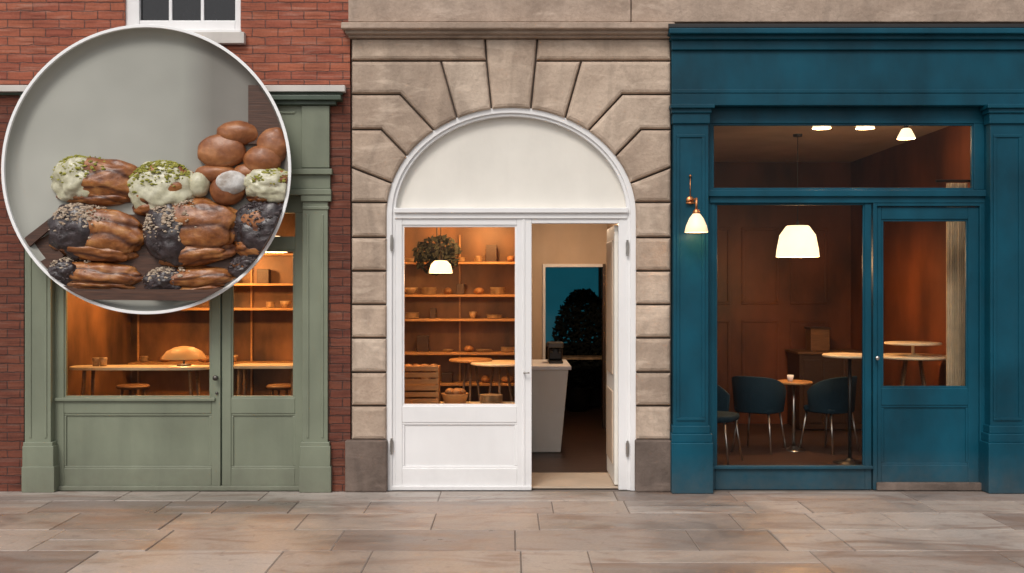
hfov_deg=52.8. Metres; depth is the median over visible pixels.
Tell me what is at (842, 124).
transom bead
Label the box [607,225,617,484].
open leaf edge
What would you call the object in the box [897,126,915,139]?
ceiling lamp
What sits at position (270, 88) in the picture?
string course
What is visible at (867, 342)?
window stile
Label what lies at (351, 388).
joint bed
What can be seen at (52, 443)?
pilaster base cap
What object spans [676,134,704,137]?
shaft fillet
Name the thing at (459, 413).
leaf midrail
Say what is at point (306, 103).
shop cornice
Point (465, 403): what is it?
bakery counter
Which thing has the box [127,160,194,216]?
choux pastry
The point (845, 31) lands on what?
cornice
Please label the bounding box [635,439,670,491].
plinth
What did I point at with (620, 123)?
ashlar
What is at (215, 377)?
door knob
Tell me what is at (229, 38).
window sill
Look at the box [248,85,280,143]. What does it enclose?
wooden post
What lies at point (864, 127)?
ceiling lamp
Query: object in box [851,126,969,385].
room wall
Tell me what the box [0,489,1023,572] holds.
pavement
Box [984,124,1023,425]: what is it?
shaft
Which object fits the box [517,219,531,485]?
mullion
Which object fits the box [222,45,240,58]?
wall
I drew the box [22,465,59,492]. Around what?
pilaster skirt
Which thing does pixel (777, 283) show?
wall panel
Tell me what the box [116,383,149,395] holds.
bar stool
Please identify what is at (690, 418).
shaft fillet
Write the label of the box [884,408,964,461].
door panel board
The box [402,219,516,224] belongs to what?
leaf toprail
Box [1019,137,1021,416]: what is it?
shaft fillet
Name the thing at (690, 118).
capital
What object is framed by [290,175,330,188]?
architrave
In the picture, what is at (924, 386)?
door bead
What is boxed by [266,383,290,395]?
bar stool
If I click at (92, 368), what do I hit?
table
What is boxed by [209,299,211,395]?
glass bead
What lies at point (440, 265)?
pendant lamp
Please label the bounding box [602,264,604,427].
frame
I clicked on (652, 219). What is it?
ashlar
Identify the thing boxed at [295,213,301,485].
stile
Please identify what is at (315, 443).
pilaster base cap
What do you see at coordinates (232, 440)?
panel moulding
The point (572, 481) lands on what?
vestibule sill
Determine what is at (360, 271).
joint bed
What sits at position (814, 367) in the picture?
sideboard
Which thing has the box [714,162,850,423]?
interior wall
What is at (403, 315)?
leaf bead
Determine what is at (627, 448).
hinge
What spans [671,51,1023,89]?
fascia
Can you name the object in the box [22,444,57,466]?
pilaster base
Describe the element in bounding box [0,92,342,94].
string course bed
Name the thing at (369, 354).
ashlar
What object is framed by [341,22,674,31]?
cornice top
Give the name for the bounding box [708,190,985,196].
transom beam
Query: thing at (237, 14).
window frame
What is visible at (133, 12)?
window frame
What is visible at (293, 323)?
glass bead
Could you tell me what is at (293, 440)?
panel moulding
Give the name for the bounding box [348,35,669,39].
cornice
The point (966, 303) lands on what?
door bead
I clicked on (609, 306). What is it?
open leaf panel
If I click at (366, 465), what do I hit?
plinth
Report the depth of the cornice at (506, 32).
8.92 m
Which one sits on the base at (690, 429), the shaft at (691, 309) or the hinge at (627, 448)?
the shaft at (691, 309)
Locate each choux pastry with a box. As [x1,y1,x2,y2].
[47,202,143,262]
[47,256,142,288]
[50,155,137,205]
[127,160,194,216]
[142,197,237,267]
[142,266,233,289]
[228,254,259,278]
[233,201,283,257]
[244,167,287,202]
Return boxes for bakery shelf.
[128,253,292,395]
[405,235,514,387]
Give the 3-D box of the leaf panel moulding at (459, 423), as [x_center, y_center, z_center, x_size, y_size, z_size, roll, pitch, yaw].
[-0.461,1.202,9.075,1.022,0.029,0.013,0,0,0]
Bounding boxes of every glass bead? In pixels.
[64,289,66,395]
[64,396,211,397]
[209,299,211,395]
[231,285,233,395]
[231,396,294,397]
[266,250,294,251]
[293,252,294,395]
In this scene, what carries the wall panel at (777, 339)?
attached to the interior wall at (760, 286)
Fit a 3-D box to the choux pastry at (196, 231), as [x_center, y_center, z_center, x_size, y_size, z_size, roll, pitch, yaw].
[-2.714,-0.459,8.722,0.836,0.612,0.205,0,0,0]
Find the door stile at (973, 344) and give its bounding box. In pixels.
[968,207,978,481]
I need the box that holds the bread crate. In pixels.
[405,364,439,403]
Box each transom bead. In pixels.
[712,124,972,125]
[712,126,713,187]
[712,188,972,189]
[971,126,972,187]
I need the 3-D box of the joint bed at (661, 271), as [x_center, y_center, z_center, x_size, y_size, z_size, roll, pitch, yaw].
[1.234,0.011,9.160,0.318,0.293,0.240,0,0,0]
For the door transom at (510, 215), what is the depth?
9.04 m
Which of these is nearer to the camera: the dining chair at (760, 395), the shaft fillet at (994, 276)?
the shaft fillet at (994, 276)
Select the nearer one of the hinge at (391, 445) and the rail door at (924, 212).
the hinge at (391, 445)
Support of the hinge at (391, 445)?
attached to the door arch at (530, 111)
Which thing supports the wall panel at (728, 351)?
attached to the interior wall at (760, 286)
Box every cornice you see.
[274,101,336,105]
[345,30,667,35]
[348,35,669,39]
[667,28,1023,36]
[669,35,1023,41]
[670,40,1023,51]
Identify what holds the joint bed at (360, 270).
on the joint bed at (360, 271)
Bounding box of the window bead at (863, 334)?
[862,205,864,464]
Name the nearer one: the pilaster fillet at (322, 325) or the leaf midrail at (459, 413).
the pilaster fillet at (322, 325)
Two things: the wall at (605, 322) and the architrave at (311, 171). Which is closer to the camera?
the architrave at (311, 171)
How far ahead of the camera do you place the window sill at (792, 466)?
9.04 m
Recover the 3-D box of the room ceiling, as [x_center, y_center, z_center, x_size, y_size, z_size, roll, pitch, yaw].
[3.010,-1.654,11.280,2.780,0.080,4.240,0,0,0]
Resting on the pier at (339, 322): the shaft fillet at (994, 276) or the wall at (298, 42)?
the wall at (298, 42)
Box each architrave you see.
[289,189,331,195]
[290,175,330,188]
[291,169,332,174]
[670,93,1023,106]
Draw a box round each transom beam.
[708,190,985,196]
[709,197,984,203]
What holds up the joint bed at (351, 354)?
on the joint bed at (351, 388)
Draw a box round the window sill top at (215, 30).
[185,29,241,31]
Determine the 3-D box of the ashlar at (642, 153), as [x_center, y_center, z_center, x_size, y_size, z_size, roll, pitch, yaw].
[1.147,-1.137,9.028,0.475,0.453,0.064,0,0,0]
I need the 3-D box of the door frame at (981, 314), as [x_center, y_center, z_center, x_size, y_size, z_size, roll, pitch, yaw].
[4.156,0.526,9.105,0.101,2.519,0.090,0,0,0]
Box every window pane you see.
[141,0,234,19]
[545,267,597,342]
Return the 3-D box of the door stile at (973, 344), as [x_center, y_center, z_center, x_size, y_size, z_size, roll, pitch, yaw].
[4.061,0.515,9.110,0.094,2.428,0.060,0,0,0]
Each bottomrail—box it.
[64,468,211,485]
[231,468,294,485]
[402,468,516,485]
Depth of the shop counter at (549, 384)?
11.01 m
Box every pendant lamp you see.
[429,227,452,272]
[776,134,819,256]
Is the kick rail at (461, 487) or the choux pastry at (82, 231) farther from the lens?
the kick rail at (461, 487)
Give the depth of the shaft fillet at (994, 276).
8.94 m
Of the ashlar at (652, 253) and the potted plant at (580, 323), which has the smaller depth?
the ashlar at (652, 253)
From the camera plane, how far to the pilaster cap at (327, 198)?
8.95 m
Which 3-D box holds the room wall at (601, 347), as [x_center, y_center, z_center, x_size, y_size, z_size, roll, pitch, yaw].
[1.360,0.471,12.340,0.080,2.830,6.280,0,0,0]
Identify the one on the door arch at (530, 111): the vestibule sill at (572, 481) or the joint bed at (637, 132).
the joint bed at (637, 132)
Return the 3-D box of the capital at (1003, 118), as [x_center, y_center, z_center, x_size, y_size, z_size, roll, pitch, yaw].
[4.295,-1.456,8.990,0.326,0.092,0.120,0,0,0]
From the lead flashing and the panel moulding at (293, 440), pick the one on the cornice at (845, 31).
the lead flashing
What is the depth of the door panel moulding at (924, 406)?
9.09 m
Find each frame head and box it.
[285,196,301,212]
[710,107,983,123]
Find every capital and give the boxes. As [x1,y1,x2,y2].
[669,104,714,109]
[670,108,711,114]
[671,113,709,125]
[980,104,1023,110]
[982,108,1023,114]
[984,113,1023,125]
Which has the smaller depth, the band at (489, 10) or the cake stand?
the band at (489, 10)
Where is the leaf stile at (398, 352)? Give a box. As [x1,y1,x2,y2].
[395,219,401,485]
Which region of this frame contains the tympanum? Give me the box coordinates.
[396,117,625,207]
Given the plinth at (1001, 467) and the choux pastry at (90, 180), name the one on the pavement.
the plinth at (1001, 467)
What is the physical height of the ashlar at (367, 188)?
0.288 m
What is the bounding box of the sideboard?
[785,349,861,428]
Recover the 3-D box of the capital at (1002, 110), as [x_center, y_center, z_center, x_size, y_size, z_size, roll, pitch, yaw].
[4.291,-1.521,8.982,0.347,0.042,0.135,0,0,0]
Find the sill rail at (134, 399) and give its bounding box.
[54,398,214,400]
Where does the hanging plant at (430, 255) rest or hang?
hanging from the room
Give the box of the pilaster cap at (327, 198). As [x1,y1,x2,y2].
[301,195,331,201]
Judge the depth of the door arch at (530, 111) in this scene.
9.04 m
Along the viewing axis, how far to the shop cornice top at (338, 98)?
8.89 m
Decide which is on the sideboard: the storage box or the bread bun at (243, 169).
the storage box
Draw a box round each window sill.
[194,32,245,44]
[713,465,872,468]
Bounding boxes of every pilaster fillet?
[29,255,31,437]
[44,273,46,437]
[306,214,308,437]
[321,214,323,437]
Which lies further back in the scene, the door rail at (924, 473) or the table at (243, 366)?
the table at (243, 366)
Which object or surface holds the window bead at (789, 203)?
attached to the window
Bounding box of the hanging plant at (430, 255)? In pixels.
[412,227,462,275]
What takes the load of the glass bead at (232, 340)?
attached to the stile at (226, 387)
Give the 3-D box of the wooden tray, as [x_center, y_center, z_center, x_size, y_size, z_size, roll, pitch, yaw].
[-3.077,-0.280,8.744,2.117,0.800,0.148,0,0,0]
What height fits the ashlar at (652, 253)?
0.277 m
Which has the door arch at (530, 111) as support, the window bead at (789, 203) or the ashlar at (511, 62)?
the ashlar at (511, 62)
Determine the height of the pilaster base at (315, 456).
0.401 m
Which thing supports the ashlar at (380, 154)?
on the door arch at (530, 111)
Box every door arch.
[386,108,635,490]
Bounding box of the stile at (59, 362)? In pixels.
[55,283,67,485]
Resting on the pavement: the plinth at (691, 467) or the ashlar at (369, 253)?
the plinth at (691, 467)
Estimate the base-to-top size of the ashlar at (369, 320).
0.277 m
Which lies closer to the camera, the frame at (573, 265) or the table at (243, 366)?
the table at (243, 366)
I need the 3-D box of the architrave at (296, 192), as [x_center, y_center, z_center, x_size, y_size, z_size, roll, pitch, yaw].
[-2.895,-0.820,9.010,2.654,0.050,0.140,0,0,0]
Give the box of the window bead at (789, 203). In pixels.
[715,203,864,204]
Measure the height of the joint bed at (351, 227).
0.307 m
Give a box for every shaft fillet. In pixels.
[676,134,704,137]
[676,137,679,416]
[676,417,704,420]
[702,137,704,416]
[993,134,1021,137]
[993,137,996,416]
[993,417,1021,420]
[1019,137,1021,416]
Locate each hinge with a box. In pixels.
[390,235,392,250]
[390,438,392,453]
[626,240,628,255]
[626,441,628,456]
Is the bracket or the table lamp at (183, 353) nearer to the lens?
the bracket
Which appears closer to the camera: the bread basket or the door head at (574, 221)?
the door head at (574, 221)
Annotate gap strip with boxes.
[221,293,221,484]
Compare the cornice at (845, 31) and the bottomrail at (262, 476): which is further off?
the bottomrail at (262, 476)
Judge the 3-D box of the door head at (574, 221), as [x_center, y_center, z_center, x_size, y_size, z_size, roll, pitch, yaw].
[0.554,-0.575,9.091,0.762,0.043,0.058,0,0,0]
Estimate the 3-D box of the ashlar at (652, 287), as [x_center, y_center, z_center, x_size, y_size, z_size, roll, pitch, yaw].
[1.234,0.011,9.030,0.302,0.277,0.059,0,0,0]
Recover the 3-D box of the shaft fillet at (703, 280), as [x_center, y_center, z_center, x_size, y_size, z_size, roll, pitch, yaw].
[1.660,-0.078,8.970,0.028,2.426,0.060,0,0,0]
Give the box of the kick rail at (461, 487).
[392,486,531,489]
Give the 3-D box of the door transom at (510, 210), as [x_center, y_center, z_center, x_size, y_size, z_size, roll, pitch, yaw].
[-0.007,-0.666,9.110,2.047,0.043,0.180,0,0,0]
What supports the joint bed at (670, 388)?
on the joint bed
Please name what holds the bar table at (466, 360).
on the room floor at (583, 446)
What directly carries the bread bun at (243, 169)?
on the choux pastry at (266, 185)
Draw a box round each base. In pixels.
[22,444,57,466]
[300,445,330,466]
[670,432,712,441]
[671,424,709,433]
[981,432,1023,441]
[983,424,1023,433]
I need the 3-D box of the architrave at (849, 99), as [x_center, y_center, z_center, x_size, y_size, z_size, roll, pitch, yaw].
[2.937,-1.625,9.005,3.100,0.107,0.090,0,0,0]
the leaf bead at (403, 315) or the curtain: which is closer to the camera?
the leaf bead at (403, 315)
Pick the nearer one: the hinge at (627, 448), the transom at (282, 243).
the hinge at (627, 448)
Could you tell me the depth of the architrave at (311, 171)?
8.93 m
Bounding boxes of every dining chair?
[717,385,742,464]
[731,376,785,454]
[799,376,859,454]
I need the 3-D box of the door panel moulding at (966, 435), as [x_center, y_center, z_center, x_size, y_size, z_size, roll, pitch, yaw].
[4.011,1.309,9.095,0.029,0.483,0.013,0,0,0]
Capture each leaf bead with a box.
[402,225,516,226]
[402,227,404,403]
[402,404,516,405]
[515,227,516,403]
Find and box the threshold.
[58,485,298,490]
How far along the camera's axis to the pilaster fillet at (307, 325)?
8.96 m
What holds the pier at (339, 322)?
on the pavement
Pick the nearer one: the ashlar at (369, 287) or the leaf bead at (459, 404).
the ashlar at (369, 287)
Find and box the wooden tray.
[24,214,238,300]
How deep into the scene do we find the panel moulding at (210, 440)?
9.06 m
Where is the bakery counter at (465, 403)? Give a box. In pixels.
[405,402,514,403]
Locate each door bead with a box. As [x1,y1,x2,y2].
[881,219,967,221]
[881,221,882,385]
[881,386,967,387]
[965,221,967,385]
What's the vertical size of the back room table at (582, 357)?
0.826 m
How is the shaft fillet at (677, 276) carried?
attached to the shaft at (691, 309)
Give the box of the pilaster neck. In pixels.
[302,206,328,209]
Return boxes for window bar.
[169,0,172,19]
[201,0,203,19]
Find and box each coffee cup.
[92,357,106,365]
[787,375,793,380]
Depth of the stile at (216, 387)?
9.05 m
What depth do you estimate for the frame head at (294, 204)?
9.05 m
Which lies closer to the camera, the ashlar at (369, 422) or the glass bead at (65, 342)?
the ashlar at (369, 422)
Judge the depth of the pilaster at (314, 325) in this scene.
8.97 m
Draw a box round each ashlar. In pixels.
[352,39,485,59]
[352,62,455,129]
[352,95,432,154]
[352,131,405,181]
[352,169,391,201]
[352,203,386,236]
[352,238,386,269]
[352,272,386,303]
[352,305,386,336]
[352,339,386,370]
[352,373,386,404]
[352,406,386,438]
[442,62,490,117]
[486,39,535,108]
[532,62,579,117]
[537,39,669,59]
[566,62,669,129]
[589,95,669,154]
[616,130,669,181]
[631,169,669,201]
[635,203,669,236]
[636,238,669,269]
[636,272,669,303]
[636,305,669,336]
[636,339,669,370]
[636,373,669,404]
[636,406,669,438]
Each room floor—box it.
[532,406,607,472]
[717,424,861,464]
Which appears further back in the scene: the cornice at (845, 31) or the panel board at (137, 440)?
the panel board at (137, 440)
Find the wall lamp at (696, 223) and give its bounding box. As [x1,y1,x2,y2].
[685,174,707,232]
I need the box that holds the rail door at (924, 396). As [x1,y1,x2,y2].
[881,388,967,404]
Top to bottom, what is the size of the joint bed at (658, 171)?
0.471 m
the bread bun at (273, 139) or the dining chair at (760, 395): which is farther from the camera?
the dining chair at (760, 395)
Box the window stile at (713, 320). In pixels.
[712,203,714,489]
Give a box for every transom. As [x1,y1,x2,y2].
[267,237,294,249]
[394,208,627,212]
[395,213,626,218]
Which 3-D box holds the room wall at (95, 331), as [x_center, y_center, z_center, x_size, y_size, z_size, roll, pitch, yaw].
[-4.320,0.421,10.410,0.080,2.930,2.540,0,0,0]
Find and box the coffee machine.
[547,341,563,362]
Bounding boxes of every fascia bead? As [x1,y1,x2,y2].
[279,111,294,113]
[670,89,1023,94]
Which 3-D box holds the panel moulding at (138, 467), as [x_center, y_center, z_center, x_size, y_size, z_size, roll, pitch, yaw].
[-3.286,1.589,9.066,1.308,0.029,0.013,0,0,0]
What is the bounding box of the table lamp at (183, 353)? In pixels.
[161,346,205,365]
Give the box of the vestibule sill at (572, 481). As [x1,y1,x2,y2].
[532,473,617,488]
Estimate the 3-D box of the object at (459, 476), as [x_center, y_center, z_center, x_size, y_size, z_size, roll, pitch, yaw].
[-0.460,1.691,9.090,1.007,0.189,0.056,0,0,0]
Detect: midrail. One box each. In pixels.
[64,401,211,412]
[231,398,294,412]
[402,406,516,421]
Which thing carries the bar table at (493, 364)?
on the room floor at (583, 446)
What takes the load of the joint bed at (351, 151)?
on the joint bed at (351, 187)
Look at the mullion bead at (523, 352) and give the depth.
9.05 m
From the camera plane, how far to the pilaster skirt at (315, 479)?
8.94 m
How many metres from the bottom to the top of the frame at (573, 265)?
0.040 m
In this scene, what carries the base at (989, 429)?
on the base at (986, 437)
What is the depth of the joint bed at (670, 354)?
9.04 m
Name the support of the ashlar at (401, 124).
on the door arch at (530, 111)
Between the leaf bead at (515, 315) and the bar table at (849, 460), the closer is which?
the leaf bead at (515, 315)
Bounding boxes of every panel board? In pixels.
[67,416,208,465]
[234,416,292,465]
[405,425,514,465]
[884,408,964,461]
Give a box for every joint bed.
[351,130,405,182]
[351,167,391,202]
[351,202,385,237]
[351,238,385,270]
[351,271,385,303]
[351,304,385,337]
[351,338,385,371]
[351,372,385,405]
[351,406,351,438]
[441,61,490,117]
[485,40,536,108]
[531,61,580,116]
[589,95,670,155]
[616,130,670,182]
[631,168,670,202]
[636,202,670,237]
[636,238,670,270]
[636,271,670,303]
[636,304,670,337]
[636,338,670,371]
[636,372,670,405]
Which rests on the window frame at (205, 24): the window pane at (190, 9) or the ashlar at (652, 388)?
the window pane at (190, 9)
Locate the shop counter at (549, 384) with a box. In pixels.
[532,359,570,451]
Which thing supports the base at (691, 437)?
on the plinth at (691, 467)
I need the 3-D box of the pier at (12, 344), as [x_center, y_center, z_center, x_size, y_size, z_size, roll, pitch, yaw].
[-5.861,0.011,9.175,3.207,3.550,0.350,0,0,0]
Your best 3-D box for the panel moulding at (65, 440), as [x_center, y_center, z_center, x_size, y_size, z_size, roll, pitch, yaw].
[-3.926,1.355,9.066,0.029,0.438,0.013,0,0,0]
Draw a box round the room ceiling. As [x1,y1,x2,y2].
[714,126,947,161]
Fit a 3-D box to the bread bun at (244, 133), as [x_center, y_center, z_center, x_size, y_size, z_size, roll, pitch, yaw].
[-2.336,-1.306,8.770,0.367,0.217,0.110,0,0,0]
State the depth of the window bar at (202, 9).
9.06 m
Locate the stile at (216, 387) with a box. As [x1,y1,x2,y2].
[212,294,220,485]
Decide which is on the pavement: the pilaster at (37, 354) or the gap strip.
the pilaster at (37, 354)
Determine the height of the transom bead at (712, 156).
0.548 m
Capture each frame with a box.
[126,0,140,25]
[140,20,234,28]
[235,0,240,28]
[543,264,544,358]
[545,264,602,266]
[598,267,600,344]
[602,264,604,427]
[708,124,711,433]
[871,203,876,489]
[877,203,979,206]
[978,203,984,481]
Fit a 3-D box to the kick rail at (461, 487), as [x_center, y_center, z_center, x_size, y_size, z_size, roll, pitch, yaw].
[-0.456,1.768,9.060,1.256,0.035,0.040,0,0,0]
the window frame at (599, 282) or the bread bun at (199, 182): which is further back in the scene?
the window frame at (599, 282)
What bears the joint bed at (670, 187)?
on the joint bed at (670, 227)
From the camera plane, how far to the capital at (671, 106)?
8.89 m
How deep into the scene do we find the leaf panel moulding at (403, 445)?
9.07 m
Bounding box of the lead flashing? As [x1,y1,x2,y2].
[668,24,1023,27]
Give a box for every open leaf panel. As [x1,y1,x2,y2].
[606,240,612,373]
[606,386,612,463]
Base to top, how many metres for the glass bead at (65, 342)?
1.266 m
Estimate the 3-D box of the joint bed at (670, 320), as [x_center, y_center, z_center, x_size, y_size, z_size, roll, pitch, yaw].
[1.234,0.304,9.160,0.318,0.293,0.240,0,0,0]
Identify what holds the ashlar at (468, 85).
on the door arch at (530, 111)
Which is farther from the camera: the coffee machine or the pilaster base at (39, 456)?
the coffee machine
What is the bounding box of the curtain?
[935,180,969,385]
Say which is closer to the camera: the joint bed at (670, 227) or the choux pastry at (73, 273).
the choux pastry at (73, 273)
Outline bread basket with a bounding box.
[441,388,468,403]
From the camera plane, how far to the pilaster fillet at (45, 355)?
8.96 m
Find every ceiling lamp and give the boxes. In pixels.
[812,126,830,129]
[856,126,874,129]
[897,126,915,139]
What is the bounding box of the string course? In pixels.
[0,85,345,92]
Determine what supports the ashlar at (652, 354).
attached to the door arch at (530, 111)
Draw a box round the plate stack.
[480,393,502,403]
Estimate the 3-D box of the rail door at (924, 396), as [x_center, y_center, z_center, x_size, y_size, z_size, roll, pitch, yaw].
[3.633,0.970,9.110,0.764,0.151,0.056,0,0,0]
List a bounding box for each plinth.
[345,439,387,491]
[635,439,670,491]
[671,442,712,493]
[980,440,1023,493]
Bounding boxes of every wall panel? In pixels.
[717,228,729,304]
[717,320,729,393]
[742,228,778,304]
[742,320,778,379]
[790,228,826,304]
[790,320,826,348]
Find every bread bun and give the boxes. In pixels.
[189,172,209,196]
[195,165,234,182]
[197,134,246,166]
[209,179,244,205]
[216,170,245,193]
[217,120,257,144]
[234,164,250,175]
[243,146,280,170]
[257,127,286,161]
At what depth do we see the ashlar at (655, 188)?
9.00 m
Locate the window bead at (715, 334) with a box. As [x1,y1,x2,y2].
[715,205,716,464]
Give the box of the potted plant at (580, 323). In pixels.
[552,288,601,411]
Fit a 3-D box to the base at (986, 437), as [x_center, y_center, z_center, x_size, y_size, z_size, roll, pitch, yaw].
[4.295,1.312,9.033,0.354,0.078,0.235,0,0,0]
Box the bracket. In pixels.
[302,106,329,167]
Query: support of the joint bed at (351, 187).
on the joint bed at (351, 227)
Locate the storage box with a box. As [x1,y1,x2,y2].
[804,327,830,350]
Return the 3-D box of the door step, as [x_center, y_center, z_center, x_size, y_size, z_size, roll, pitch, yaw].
[3.666,1.753,9.100,0.939,0.066,0.140,0,0,0]
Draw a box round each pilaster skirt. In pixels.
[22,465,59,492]
[299,466,331,492]
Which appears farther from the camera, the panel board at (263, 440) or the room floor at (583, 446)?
the room floor at (583, 446)
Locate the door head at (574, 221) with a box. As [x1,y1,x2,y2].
[532,219,617,223]
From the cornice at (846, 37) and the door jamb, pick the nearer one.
the cornice at (846, 37)
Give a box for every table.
[69,365,208,395]
[234,363,292,395]
[449,357,491,401]
[470,360,514,401]
[563,356,601,359]
[778,380,812,451]
[822,353,861,464]
[883,353,945,385]
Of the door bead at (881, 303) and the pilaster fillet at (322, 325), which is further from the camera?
the door bead at (881, 303)
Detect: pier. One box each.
[0,84,24,490]
[328,84,350,490]
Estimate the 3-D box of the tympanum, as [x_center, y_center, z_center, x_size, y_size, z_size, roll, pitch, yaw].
[-0.007,-1.079,9.160,2.077,0.883,0.080,0,0,0]
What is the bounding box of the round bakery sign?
[1,24,290,313]
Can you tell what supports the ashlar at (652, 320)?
attached to the door arch at (530, 111)
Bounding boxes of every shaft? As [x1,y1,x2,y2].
[671,124,707,425]
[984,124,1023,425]
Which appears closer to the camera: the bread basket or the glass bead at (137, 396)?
the glass bead at (137, 396)
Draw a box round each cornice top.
[20,95,342,101]
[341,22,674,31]
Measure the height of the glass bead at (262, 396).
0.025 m
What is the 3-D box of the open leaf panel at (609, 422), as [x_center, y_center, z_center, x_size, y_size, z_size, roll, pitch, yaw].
[0.899,1.261,9.500,0.013,0.650,0.560,0,0,0]
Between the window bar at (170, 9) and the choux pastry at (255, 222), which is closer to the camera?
the choux pastry at (255, 222)
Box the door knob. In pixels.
[213,375,217,394]
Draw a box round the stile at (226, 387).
[222,288,230,485]
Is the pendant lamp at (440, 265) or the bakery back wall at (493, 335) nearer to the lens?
the pendant lamp at (440, 265)
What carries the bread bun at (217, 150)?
on the bread bun at (210, 173)
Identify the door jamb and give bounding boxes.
[618,219,626,489]
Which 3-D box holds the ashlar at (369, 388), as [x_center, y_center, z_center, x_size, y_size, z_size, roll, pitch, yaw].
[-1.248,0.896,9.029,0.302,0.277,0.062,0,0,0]
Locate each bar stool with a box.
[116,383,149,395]
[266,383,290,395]
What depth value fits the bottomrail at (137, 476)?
9.05 m
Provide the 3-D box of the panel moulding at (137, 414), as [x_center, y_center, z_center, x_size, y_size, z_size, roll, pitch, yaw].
[-3.286,1.122,9.066,1.308,0.029,0.013,0,0,0]
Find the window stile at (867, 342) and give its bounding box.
[865,203,870,489]
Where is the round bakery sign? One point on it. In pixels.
(139, 95)
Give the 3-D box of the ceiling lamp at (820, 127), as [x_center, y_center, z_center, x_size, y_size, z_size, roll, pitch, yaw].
[2.850,-1.534,9.500,0.170,0.160,0.170,0,0,0]
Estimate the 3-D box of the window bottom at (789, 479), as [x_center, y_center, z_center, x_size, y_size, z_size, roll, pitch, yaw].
[2.444,1.688,9.110,1.317,0.195,0.080,0,0,0]
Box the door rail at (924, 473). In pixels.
[881,465,967,481]
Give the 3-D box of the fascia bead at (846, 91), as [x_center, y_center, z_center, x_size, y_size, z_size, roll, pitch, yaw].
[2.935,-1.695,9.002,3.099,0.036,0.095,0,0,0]
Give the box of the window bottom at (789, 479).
[715,469,864,489]
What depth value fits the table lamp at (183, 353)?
9.72 m
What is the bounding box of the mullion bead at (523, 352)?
[523,219,524,485]
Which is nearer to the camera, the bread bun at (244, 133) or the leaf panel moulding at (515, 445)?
the bread bun at (244, 133)
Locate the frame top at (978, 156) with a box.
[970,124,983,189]
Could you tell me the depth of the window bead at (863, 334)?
9.08 m
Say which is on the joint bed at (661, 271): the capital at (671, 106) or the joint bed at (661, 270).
the joint bed at (661, 270)
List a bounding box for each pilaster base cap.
[23,441,56,445]
[301,441,329,445]
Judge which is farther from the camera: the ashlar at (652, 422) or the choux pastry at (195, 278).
the ashlar at (652, 422)
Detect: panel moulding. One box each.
[64,413,211,415]
[64,416,66,465]
[64,466,211,468]
[209,416,211,465]
[231,413,294,415]
[231,416,233,465]
[231,466,294,467]
[293,416,294,465]
[402,422,516,424]
[402,425,404,465]
[402,466,516,467]
[514,425,516,465]
[881,405,967,407]
[881,408,883,462]
[881,462,967,464]
[965,408,967,462]
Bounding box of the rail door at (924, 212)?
[881,207,967,218]
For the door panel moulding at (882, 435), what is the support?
attached to the door panel board at (924, 434)
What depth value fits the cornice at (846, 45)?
8.94 m
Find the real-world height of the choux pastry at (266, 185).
0.325 m
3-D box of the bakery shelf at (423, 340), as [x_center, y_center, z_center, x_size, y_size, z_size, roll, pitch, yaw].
[-0.580,0.561,11.140,1.340,2.250,0.280,0,0,0]
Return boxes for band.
[348,0,630,21]
[631,0,1023,22]
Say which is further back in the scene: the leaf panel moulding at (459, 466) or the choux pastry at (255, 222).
the leaf panel moulding at (459, 466)
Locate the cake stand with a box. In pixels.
[884,341,941,355]
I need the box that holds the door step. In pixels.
[876,482,981,490]
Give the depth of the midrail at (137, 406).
9.05 m
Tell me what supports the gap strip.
attached to the stile at (216, 387)
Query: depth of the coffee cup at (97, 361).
9.77 m
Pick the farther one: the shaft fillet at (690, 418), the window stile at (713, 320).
the window stile at (713, 320)
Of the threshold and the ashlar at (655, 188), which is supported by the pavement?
the threshold
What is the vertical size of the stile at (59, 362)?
2.432 m
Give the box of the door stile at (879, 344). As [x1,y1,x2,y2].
[877,207,880,481]
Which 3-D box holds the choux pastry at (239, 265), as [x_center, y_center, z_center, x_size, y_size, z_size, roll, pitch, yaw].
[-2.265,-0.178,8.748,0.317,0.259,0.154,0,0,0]
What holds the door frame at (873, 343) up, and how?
on the pavement
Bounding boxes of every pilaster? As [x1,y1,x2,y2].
[25,250,54,441]
[302,201,327,441]
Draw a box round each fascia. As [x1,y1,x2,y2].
[277,106,329,168]
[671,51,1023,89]
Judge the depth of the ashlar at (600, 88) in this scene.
9.00 m
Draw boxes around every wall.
[0,0,125,84]
[68,292,130,395]
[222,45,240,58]
[241,0,350,84]
[405,227,514,401]
[532,224,542,358]
[543,224,604,263]
[600,267,601,406]
[605,224,606,427]
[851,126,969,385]
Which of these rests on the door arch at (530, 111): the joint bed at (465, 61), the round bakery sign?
the joint bed at (465, 61)
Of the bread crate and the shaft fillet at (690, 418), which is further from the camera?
the bread crate

